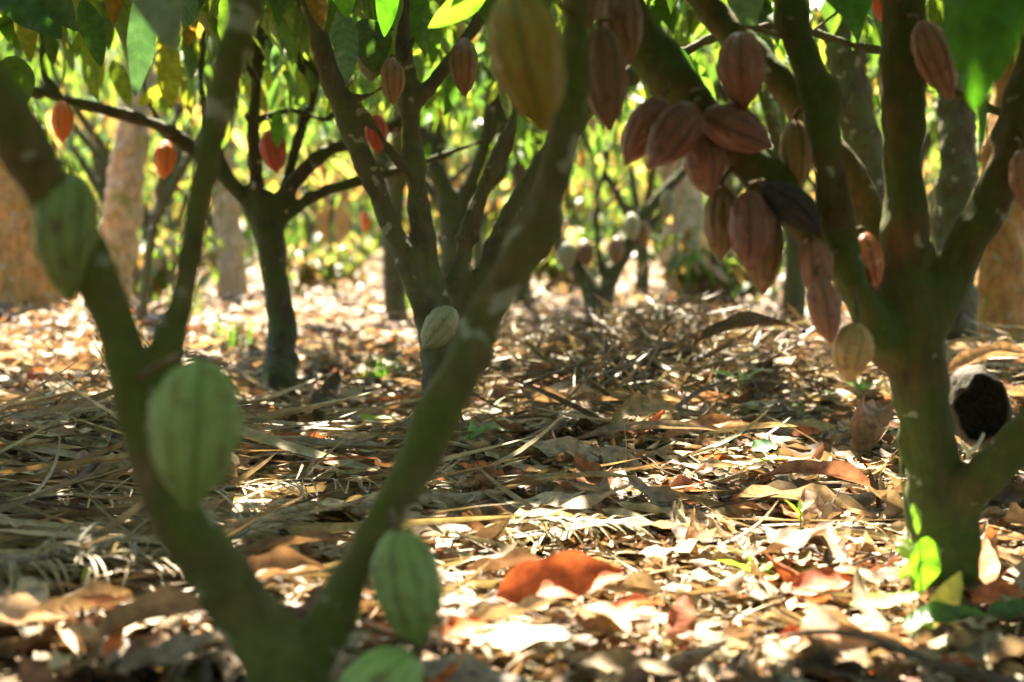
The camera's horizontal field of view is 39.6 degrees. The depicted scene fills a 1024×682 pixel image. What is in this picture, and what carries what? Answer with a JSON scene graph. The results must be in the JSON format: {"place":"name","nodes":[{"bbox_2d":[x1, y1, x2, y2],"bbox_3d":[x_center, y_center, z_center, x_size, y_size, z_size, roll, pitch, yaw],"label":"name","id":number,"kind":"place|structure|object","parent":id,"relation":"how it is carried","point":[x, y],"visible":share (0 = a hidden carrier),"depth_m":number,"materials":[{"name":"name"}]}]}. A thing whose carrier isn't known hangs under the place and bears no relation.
{"place":"outdoors","nodes":[
{"label":"outdoors","id":0,"kind":"place"},
{"bbox_2d":[0,241,1023,681],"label":"ground","id":1,"kind":"structure","parent":0,"point":[12,669],"depth_m":5.70,"materials":[{"name":"soil"}]},
{"bbox_2d":[0,161,81,311],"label":"palm tree","id":2,"kind":"object","parent":1,"relation":"on","point":[23,277],"visible":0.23,"depth_m":10.15,"materials":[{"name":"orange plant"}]},
{"bbox_2d":[33,36,196,219],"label":"cocoa tree","id":3,"kind":"object","parent":1,"relation":"on","point":[97,178],"visible":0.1,"depth_m":19.92,"materials":[{"name":"green plant"}]},
{"bbox_2d":[99,48,157,304],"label":"shade tree","id":4,"kind":"object","parent":1,"relation":"on","point":[120,221],"visible":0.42,"depth_m":11.38,"materials":[{"name":"brown plant"}]},
{"bbox_2d":[19,476,252,519],"bbox_3d":[-0.989,0.409,3.367,0.857,0.178,0.350,0,4,0],"label":"dry palm frond","id":5,"kind":"object","parent":1,"relation":"on","point":[130,493],"visible":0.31,"depth_m":3.37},
{"bbox_2d":[135,101,183,320],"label":"sapling","id":6,"kind":"object","parent":1,"relation":"on","point":[143,291],"visible":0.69,"depth_m":8.98,"materials":[{"name":"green plant"}]},
{"bbox_2d":[0,17,321,299],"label":"cocoa tree","id":7,"kind":"object","parent":1,"relation":"on","point":[94,143],"visible":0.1,"depth_m":15.47,"materials":[{"name":"green plant"}]},
{"bbox_2d":[99,219,224,301],"bbox_3d":[-3.911,-0.855,14.447,1.681,1.124,1.727,-2,5,-24],"label":"shrub","id":8,"kind":"object","parent":1,"relation":"on","point":[162,275],"visible":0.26,"depth_m":14.13,"materials":[{"name":"green plant"}]},
{"bbox_2d":[87,100,246,236],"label":"cocoa tree","id":9,"kind":"object","parent":1,"relation":"on","point":[177,211],"visible":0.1,"depth_m":28.85,"materials":[{"name":"green plant"}]},
{"bbox_2d":[67,53,321,235],"bbox_3d":[-5.218,-3.367,23.959,4.396,4.909,3.195,-1,4,-16],"label":"cocoa tree","id":10,"kind":"object","parent":1,"relation":"on","point":[242,106],"visible":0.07,"depth_m":23.47,"materials":[{"name":"green plant"}]},
{"bbox_2d":[178,233,259,279],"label":"shrub","id":11,"kind":"object","parent":1,"relation":"on","point":[210,254],"visible":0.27,"depth_m":22.94,"materials":[{"name":"green plant"}]},
{"bbox_2d":[212,115,248,299],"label":"shade tree","id":12,"kind":"object","parent":1,"relation":"on","point":[230,260],"visible":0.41,"depth_m":15.88,"materials":[{"name":"brown plant"}]},
{"bbox_2d":[106,57,391,234],"bbox_3d":[-3.656,-2.807,19.855,3.862,4.313,2.807,-1,4,-19],"label":"cocoa tree","id":13,"kind":"object","parent":1,"relation":"on","point":[242,167],"visible":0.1,"depth_m":19.35,"materials":[{"name":"green plant"}]},
{"bbox_2d":[0,0,590,681],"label":"cocoa tree","id":14,"kind":"object","parent":1,"relation":"on","point":[262,630],"visible":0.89,"depth_m":1.92,"materials":[{"name":"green plant"}]},
{"bbox_2d":[33,159,99,300],"bbox_3d":[-0.568,-0.142,1.812,0.082,0.182,0.090,1,0,27],"label":"cocoa pod","id":15,"kind":"object","parent":14,"relation":"hanging from","point":[66,227],"visible":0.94,"depth_m":1.79,"materials":[{"name":"plant"}]},
{"bbox_2d":[136,349,243,509],"bbox_3d":[-0.402,0.099,1.752,0.110,0.190,0.260,-2,4,-22],"label":"cocoa pod","id":16,"kind":"object","parent":14,"relation":"hanging from","point":[195,423],"visible":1,"depth_m":1.65,"materials":[{"name":"plant"}]},
{"bbox_2d":[339,624,422,681],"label":"cocoa pod","id":17,"kind":"object","parent":14,"relation":"attached to","point":[388,663],"visible":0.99,"depth_m":1.82,"materials":[{"name":"plant"}]},
{"bbox_2d":[370,507,443,645],"bbox_3d":[-0.146,0.314,1.876,0.094,0.183,0.145,-10,0,-20],"label":"cocoa pod","id":18,"kind":"object","parent":14,"relation":"hanging from","point":[405,577],"visible":0.99,"depth_m":1.82,"materials":[{"name":"plant"}]},
{"bbox_2d":[487,0,574,131],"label":"cocoa pod","id":19,"kind":"object","parent":14,"relation":"hanging from","point":[525,45],"visible":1,"depth_m":1.81,"materials":[{"name":"plant"}]},
{"bbox_2d":[251,226,382,293],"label":"shrub","id":20,"kind":"object","parent":1,"relation":"on","point":[328,268],"visible":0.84,"depth_m":17.06,"materials":[{"name":"green plant"}]},
{"bbox_2d":[314,115,328,277],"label":"shade tree","id":21,"kind":"object","parent":1,"relation":"on","point":[322,222],"visible":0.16,"depth_m":23.91,"materials":[{"name":"orange plant"}]},
{"bbox_2d":[209,431,463,514],"bbox_3d":[-0.452,0.337,3.417,0.672,0.242,0.317,0,4,0],"label":"dry palm frond","id":22,"kind":"object","parent":1,"relation":"on","point":[296,480],"visible":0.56,"depth_m":3.41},
{"bbox_2d":[334,153,353,280],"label":"shade tree","id":23,"kind":"object","parent":1,"relation":"on","point":[342,227],"visible":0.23,"depth_m":21.89,"materials":[{"name":"orange plant"}]},
{"bbox_2d":[217,14,488,318],"bbox_3d":[-1.197,-2.418,11.556,4.678,4.713,3.099,0,4,1],"label":"cocoa tree","id":24,"kind":"object","parent":1,"relation":"on","point":[395,299],"visible":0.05,"depth_m":11.71,"materials":[{"name":"brown plant"}]},
{"bbox_2d":[0,0,759,405],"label":"cocoa tree","id":25,"kind":"object","parent":1,"relation":"on","point":[268,214],"visible":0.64,"depth_m":6.37,"materials":[{"name":"green plant"}]},
{"bbox_2d":[50,97,73,142],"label":"cocoa pod","id":26,"kind":"object","parent":25,"relation":"attached to","point":[62,118],"visible":1,"depth_m":6.28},
{"bbox_2d":[153,135,176,178],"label":"cocoa pod","id":27,"kind":"object","parent":25,"relation":"attached to","point":[165,157],"visible":1,"depth_m":6.27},
{"bbox_2d":[259,116,286,172],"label":"cocoa pod","id":28,"kind":"object","parent":25,"relation":"attached to","point":[273,157],"visible":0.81,"depth_m":6.17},
{"bbox_2d":[0,312,784,638],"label":"dry frond litter","id":29,"kind":"object","parent":1,"relation":"on","point":[24,518],"visible":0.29,"depth_m":3.45,"materials":[{"name":"plant"}]},
{"bbox_2d":[209,484,329,541],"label":"dry palm frond","id":30,"kind":"object","parent":29,"relation":"on","point":[253,524],"visible":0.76,"depth_m":2.95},
{"bbox_2d":[248,546,325,578],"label":"fallen leaf","id":31,"kind":"object","parent":29,"relation":"on","point":[293,561],"visible":0.73,"depth_m":2.47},
{"bbox_2d":[492,471,641,489],"bbox_3d":[0.117,0.340,3.375,0.398,0.060,0.054,0,4,0],"label":"palm spathe","id":32,"kind":"object","parent":29,"relation":"on","point":[540,477],"visible":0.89,"depth_m":3.37,"materials":[{"name":"brown plant"}]},
{"bbox_2d":[612,394,677,421],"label":"fallen leaf","id":33,"kind":"object","parent":29,"relation":"on","point":[638,404],"visible":0.98,"depth_m":4.28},
{"bbox_2d":[275,74,520,295],"bbox_3d":[-0.989,-2.546,15.461,4.443,4.384,3.355,-3,5,-38],"label":"cocoa tree","id":34,"kind":"object","parent":1,"relation":"on","point":[455,178],"visible":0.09,"depth_m":15.64,"materials":[{"name":"green plant"}]},
{"bbox_2d":[33,5,815,260],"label":"distant wood","id":35,"kind":"object","parent":1,"relation":"on","point":[298,234],"visible":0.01,"depth_m":46.27,"materials":[{"name":"green plant"}]},
{"bbox_2d":[0,259,850,332],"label":"leaf litter","id":36,"kind":"object","parent":1,"relation":"on","point":[628,279],"visible":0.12,"depth_m":14.26,"materials":[{"name":"plant"}]},
{"bbox_2d":[180,5,773,277],"bbox_3d":[-0.271,-2.041,8.938,4.178,4.247,3.973,0,4,0],"label":"cocoa tree","id":37,"kind":"object","parent":1,"relation":"on","point":[451,203],"visible":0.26,"depth_m":8.96,"materials":[{"name":"green plant"}]},
{"bbox_2d":[305,0,679,305],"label":"cocoa tree","id":38,"kind":"object","parent":1,"relation":"on","point":[518,170],"visible":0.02,"depth_m":13.80,"materials":[{"name":"green plant"}]},
{"bbox_2d":[0,0,1019,391],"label":"cocoa tree","id":39,"kind":"object","parent":1,"relation":"on","point":[428,286],"visible":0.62,"depth_m":4.72,"materials":[{"name":"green plant"}]},
{"bbox_2d":[381,54,404,103],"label":"cocoa pod","id":40,"kind":"object","parent":39,"relation":"attached to","point":[392,77],"visible":1,"depth_m":4.58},
{"bbox_2d":[420,305,459,349],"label":"cocoa pod","id":41,"kind":"object","parent":39,"relation":"on","point":[440,326],"visible":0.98,"depth_m":4.57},
{"bbox_2d":[449,34,478,96],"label":"cocoa pod","id":42,"kind":"object","parent":39,"relation":"hanging from","point":[463,61],"visible":1,"depth_m":4.56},
{"bbox_2d":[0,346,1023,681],"bbox_3d":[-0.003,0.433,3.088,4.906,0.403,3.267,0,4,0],"label":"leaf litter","id":43,"kind":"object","parent":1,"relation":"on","point":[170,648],"visible":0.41,"depth_m":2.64,"materials":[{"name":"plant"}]},
{"bbox_2d":[0,522,184,597],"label":"dry palm frond","id":44,"kind":"object","parent":43,"relation":"on","point":[20,562],"visible":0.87,"depth_m":2.52,"materials":[{"name":"plant"}]},
{"bbox_2d":[12,518,257,594],"bbox_3d":[-0.709,0.407,2.653,0.465,0.143,0.225,0,4,0],"label":"dry palm frond","id":45,"kind":"object","parent":43,"relation":"on","point":[137,544],"visible":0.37,"depth_m":2.66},
{"bbox_2d":[0,449,272,474],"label":"frond","id":46,"kind":"object","parent":43,"relation":"on","point":[111,457],"visible":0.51,"depth_m":3.50,"materials":[{"name":"brown plant"}]},
{"bbox_2d":[96,586,203,640],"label":"fallen leaf","id":47,"kind":"object","parent":43,"relation":"on","point":[164,601],"visible":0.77,"depth_m":2.15,"materials":[{"name":"plant"}]},
{"bbox_2d":[243,529,350,553],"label":"fallen leaf","id":48,"kind":"object","parent":43,"relation":"on","point":[269,542],"visible":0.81,"depth_m":2.74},
{"bbox_2d":[442,615,486,637],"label":"fallen leaf","id":49,"kind":"object","parent":43,"relation":"on","point":[461,626],"visible":1,"depth_m":2.27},
{"bbox_2d":[468,621,578,649],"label":"fallen leaf","id":50,"kind":"object","parent":43,"relation":"on","point":[510,635],"visible":0.98,"depth_m":2.27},
{"bbox_2d":[449,509,658,554],"bbox_3d":[0.090,0.425,3.027,0.448,0.114,0.250,0,4,0],"label":"dry palm frond","id":51,"kind":"object","parent":43,"relation":"on","point":[546,519],"visible":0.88,"depth_m":3.01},
{"bbox_2d":[496,550,624,604],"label":"fallen leaf","id":52,"kind":"object","parent":43,"relation":"on","point":[571,573],"visible":0.91,"depth_m":2.47,"materials":[{"name":"plant"}]},
{"bbox_2d":[568,601,630,633],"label":"fallen leaf","id":53,"kind":"object","parent":43,"relation":"on","point":[611,611],"visible":0.94,"depth_m":2.38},
{"bbox_2d":[577,420,716,438],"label":"fallen leaf","id":54,"kind":"object","parent":43,"relation":"on","point":[614,427],"visible":0.96,"depth_m":4.11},
{"bbox_2d":[665,595,695,650],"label":"fallen leaf","id":55,"kind":"object","parent":43,"relation":"on","point":[681,618],"visible":0.98,"depth_m":2.38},
{"bbox_2d":[662,413,748,438],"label":"fallen leaf","id":56,"kind":"object","parent":43,"relation":"on","point":[713,421],"visible":0.7,"depth_m":4.25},
{"bbox_2d":[760,459,869,485],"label":"fallen leaf","id":57,"kind":"object","parent":43,"relation":"on","point":[844,470],"visible":0.88,"depth_m":3.62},
{"bbox_2d":[791,566,853,595],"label":"fallen leaf","id":58,"kind":"object","parent":43,"relation":"on","point":[823,578],"visible":0.93,"depth_m":2.68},
{"bbox_2d":[792,625,900,651],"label":"fallen leaf","id":59,"kind":"object","parent":43,"relation":"on","point":[843,643],"visible":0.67,"depth_m":2.25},
{"bbox_2d":[850,394,893,454],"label":"fallen leaf","id":60,"kind":"object","parent":43,"relation":"on","point":[869,423],"visible":0.97,"depth_m":4.16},
{"bbox_2d":[850,590,925,607],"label":"fallen leaf","id":61,"kind":"object","parent":43,"relation":"on","point":[881,600],"visible":1,"depth_m":2.51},
{"bbox_2d":[770,612,1023,681],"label":"fallen twig","id":62,"kind":"object","parent":43,"relation":"on","point":[925,660],"visible":1,"depth_m":1.97,"materials":[{"name":"wood"}]},
{"bbox_2d":[896,448,940,603],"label":"climbing vine","id":63,"kind":"object","parent":43,"relation":"on","point":[922,568],"visible":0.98,"depth_m":2.55,"materials":[{"name":"green plant"}]},
{"bbox_2d":[902,601,986,626],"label":"fallen leaf","id":64,"kind":"object","parent":43,"relation":"on","point":[938,611],"visible":1,"depth_m":2.36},
{"bbox_2d":[923,571,962,640],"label":"fallen leaf","id":65,"kind":"object","parent":64,"relation":"on","point":[949,591],"visible":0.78,"depth_m":2.41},
{"bbox_2d":[969,536,999,594],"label":"fallen leaf","id":66,"kind":"object","parent":43,"relation":"on","point":[989,564],"visible":0.56,"depth_m":2.68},
{"bbox_2d":[971,579,1023,604],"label":"fallen leaf","id":67,"kind":"object","parent":43,"relation":"on","point":[993,591],"visible":0.88,"depth_m":2.53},
{"bbox_2d":[987,598,1023,618],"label":"fallen leaf","id":68,"kind":"object","parent":43,"relation":"on","point":[1008,609],"visible":1,"depth_m":2.41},
{"bbox_2d":[0,315,1023,552],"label":"leaf litter","id":69,"kind":"object","parent":1,"relation":"on","point":[781,486],"visible":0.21,"depth_m":4.24,"materials":[{"name":"plant"}]},
{"bbox_2d":[0,300,1023,445],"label":"leaf litter","id":70,"kind":"object","parent":1,"relation":"on","point":[331,386],"visible":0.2,"depth_m":6.80,"materials":[{"name":"plant"}]},
{"bbox_2d":[0,326,1023,681],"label":"twig litter","id":71,"kind":"object","parent":1,"relation":"on","point":[700,506],"visible":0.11,"depth_m":2.91,"materials":[{"name":"wood"}]},
{"bbox_2d":[404,75,620,269],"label":"cocoa tree","id":72,"kind":"object","parent":1,"relation":"on","point":[478,245],"depth_m":19.56,"materials":[{"name":"green plant"}]},
{"bbox_2d":[531,206,635,293],"bbox_3d":[0.618,-1.133,17.887,1.793,1.167,1.745,-4,6,-42],"label":"shrub","id":73,"kind":"object","parent":1,"relation":"on","point":[551,269],"visible":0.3,"depth_m":17.75,"materials":[{"name":"green plant"}]},
{"bbox_2d":[564,121,645,238],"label":"cocoa tree","id":74,"kind":"object","parent":1,"relation":"on","point":[574,202],"visible":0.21,"depth_m":24.45,"materials":[{"name":"green plant"}]},
{"bbox_2d":[484,36,771,295],"bbox_3d":[1.451,-2.669,15.436,4.223,4.715,3.069,2,5,28],"label":"cocoa tree","id":75,"kind":"object","parent":1,"relation":"on","point":[587,141],"visible":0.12,"depth_m":16.00,"materials":[{"name":"green plant"}]},
{"bbox_2d":[448,8,819,320],"bbox_3d":[0.798,-1.990,11.081,3.481,4.000,3.428,0,4,0],"label":"cocoa tree","id":76,"kind":"object","parent":1,"relation":"on","point":[604,287],"visible":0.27,"depth_m":11.15,"materials":[{"name":"green plant"}]},
{"bbox_2d":[274,312,1023,623],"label":"dry frond litter","id":77,"kind":"object","parent":1,"relation":"on","point":[734,511],"visible":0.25,"depth_m":3.71,"materials":[{"name":"plant"}]},
{"bbox_2d":[948,342,1023,371],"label":"palm sheath","id":78,"kind":"object","parent":77,"relation":"on","point":[966,357],"visible":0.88,"depth_m":5.22,"materials":[{"name":"brown plant"}]},
{"bbox_2d":[656,27,715,304],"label":"shade tree","id":79,"kind":"object","parent":1,"relation":"on","point":[688,209],"visible":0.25,"depth_m":14.80,"materials":[{"name":"brown plant"}]},
{"bbox_2d":[387,278,1013,442],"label":"dry frond litter","id":80,"kind":"object","parent":1,"relation":"on","point":[653,315],"visible":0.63,"depth_m":5.88,"materials":[{"name":"plant"}]},
{"bbox_2d":[583,304,827,379],"bbox_3d":[0.788,0.043,5.708,1.015,0.402,0.680,0,4,0],"label":"dry palm frond","id":81,"kind":"object","parent":80,"relation":"on","point":[722,351],"visible":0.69,"depth_m":5.70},
{"bbox_2d":[693,311,800,345],"bbox_3d":[0.901,-0.048,5.361,0.448,0.128,0.078,-1,4,-13],"label":"palm sheath","id":82,"kind":"object","parent":81,"relation":"on","point":[744,319],"visible":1,"depth_m":5.37,"materials":[{"name":"brown plant"}]},
{"bbox_2d":[651,216,785,307],"bbox_3d":[2.232,-0.835,14.524,1.680,1.093,1.635,0,4,-5],"label":"shrub","id":83,"kind":"object","parent":1,"relation":"on","point":[717,279],"visible":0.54,"depth_m":14.37,"materials":[{"name":"green plant"}]},
{"bbox_2d":[638,0,936,324],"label":"cocoa tree","id":84,"kind":"object","parent":1,"relation":"on","point":[794,292],"visible":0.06,"depth_m":10.12,"materials":[{"name":"green plant"}]},
{"bbox_2d":[685,0,929,201],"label":"shade tree","id":85,"kind":"object","parent":1,"relation":"on","point":[859,126],"visible":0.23,"depth_m":7.12,"materials":[{"name":"grey plant"}]},
{"bbox_2d":[596,0,1023,618],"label":"cocoa tree","id":86,"kind":"object","parent":1,"relation":"on","point":[910,306],"visible":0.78,"depth_m":2.65,"materials":[{"name":"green plant"}]},
{"bbox_2d":[588,18,628,131],"bbox_3d":[0.171,-0.461,2.471,0.080,0.214,0.327,1,4,8],"label":"cocoa pod","id":87,"kind":"object","parent":86,"relation":"hanging from","point":[609,82],"visible":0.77,"depth_m":2.32,"materials":[{"name":"plant"}]},
{"bbox_2d":[601,0,642,66],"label":"cocoa pod","id":88,"kind":"object","parent":86,"relation":"hanging from","point":[624,23],"visible":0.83,"depth_m":2.39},
{"bbox_2d":[621,81,673,165],"bbox_3d":[0.255,-0.395,2.550,0.070,0.202,0.132,30,0,20],"label":"cocoa pod","id":89,"kind":"object","parent":86,"relation":"hanging from","point":[643,116],"visible":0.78,"depth_m":2.50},
{"bbox_2d":[646,96,702,168],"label":"cocoa pod","id":90,"kind":"object","parent":86,"relation":"hanging from","point":[675,132],"visible":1,"depth_m":2.44,"materials":[{"name":"plant"}]},
{"bbox_2d":[684,130,726,196],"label":"cocoa pod","id":91,"kind":"object","parent":86,"relation":"hanging from","point":[705,161],"visible":0.75,"depth_m":2.53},
{"bbox_2d":[703,166,735,260],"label":"cocoa pod","id":92,"kind":"object","parent":86,"relation":"hanging from","point":[721,198],"visible":0.84,"depth_m":2.58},
{"bbox_2d":[701,103,771,152],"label":"cocoa pod","id":93,"kind":"object","parent":86,"relation":"attached to","point":[732,127],"visible":0.93,"depth_m":2.49,"materials":[{"name":"plant"}]},
{"bbox_2d":[728,180,775,272],"bbox_3d":[0.446,-0.206,2.538,0.084,0.172,0.177,0,0,31],"label":"cocoa pod","id":94,"kind":"object","parent":86,"relation":"hanging from","point":[751,225],"visible":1,"depth_m":2.47,"materials":[{"name":"plant"}]},
{"bbox_2d":[716,25,792,109],"bbox_3d":[0.438,-0.483,2.534,0.189,0.151,0.087,-2,0,-45],"label":"cocoa pod","id":95,"kind":"object","parent":86,"relation":"hanging from","point":[741,67],"visible":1,"depth_m":2.47,"materials":[{"name":"plant"}]},
{"bbox_2d":[746,209,784,294],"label":"cocoa pod","id":96,"kind":"object","parent":86,"relation":"attached to","point":[762,275],"visible":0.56,"depth_m":2.56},
{"bbox_2d":[757,179,821,233],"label":"cocoa pod","id":97,"kind":"object","parent":86,"relation":"attached to","point":[792,205],"visible":1,"depth_m":2.48,"materials":[{"name":"plant"}]},
{"bbox_2d":[779,105,811,185],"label":"cocoa pod","id":98,"kind":"object","parent":86,"relation":"attached to","point":[795,153],"visible":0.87,"depth_m":2.60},
{"bbox_2d":[799,216,833,291],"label":"cocoa pod","id":99,"kind":"object","parent":86,"relation":"hanging from","point":[815,251],"visible":0.61,"depth_m":2.50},
{"bbox_2d":[805,248,841,343],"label":"cocoa pod","id":100,"kind":"object","parent":86,"relation":"hanging from","point":[823,299],"visible":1,"depth_m":2.46,"materials":[{"name":"plant"}]},
{"bbox_2d":[831,285,874,382],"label":"cocoa pod","id":101,"kind":"object","parent":86,"relation":"hanging from","point":[852,348],"visible":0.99,"depth_m":2.48,"materials":[{"name":"plant"}]},
{"bbox_2d":[857,226,883,290],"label":"cocoa pod","id":102,"kind":"object","parent":86,"relation":"hanging from","point":[872,254],"visible":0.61,"depth_m":2.60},
{"bbox_2d":[906,13,957,100],"bbox_3d":[0.764,-0.523,2.630,0.070,0.185,0.134,-22,0,-14],"label":"cocoa pod","id":103,"kind":"object","parent":86,"relation":"hanging from","point":[934,62],"visible":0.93,"depth_m":2.58,"materials":[{"name":"plant"}]},
{"bbox_2d":[949,364,1012,459],"bbox_3d":[0.931,0.137,2.858,0.146,0.182,0.120,-2,5,-28],"label":"rotten husk","id":104,"kind":"object","parent":86,"relation":"attached to","point":[981,407],"visible":0.88,"depth_m":2.89,"materials":[{"name":"plant"}]},
{"bbox_2d":[1009,136,1023,209],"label":"cocoa pod","id":105,"kind":"object","parent":86,"relation":"hanging from","point":[1016,173],"visible":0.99,"depth_m":2.54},
{"bbox_2d":[750,66,991,199],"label":"cocoa tree","id":106,"kind":"object","parent":1,"relation":"on","point":[925,167],"visible":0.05,"depth_m":15.52,"materials":[{"name":"green plant"}]},
{"bbox_2d":[810,11,993,345],"bbox_3d":[3.392,-2.290,8.195,4.102,4.740,4.255,0,4,0],"label":"shade tree","id":107,"kind":"object","parent":1,"relation":"on","point":[953,131],"visible":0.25,"depth_m":7.32,"materials":[{"name":"grey plant"}]},
{"bbox_2d":[869,74,993,245],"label":"cocoa tree","id":108,"kind":"object","parent":1,"relation":"on","point":[931,197],"visible":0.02,"depth_m":19.11,"materials":[{"name":"green plant"}]},
{"bbox_2d":[975,57,1023,343],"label":"shade tree","id":109,"kind":"object","parent":1,"relation":"on","point":[999,281],"visible":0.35,"depth_m":7.67,"materials":[{"name":"orange plant"}]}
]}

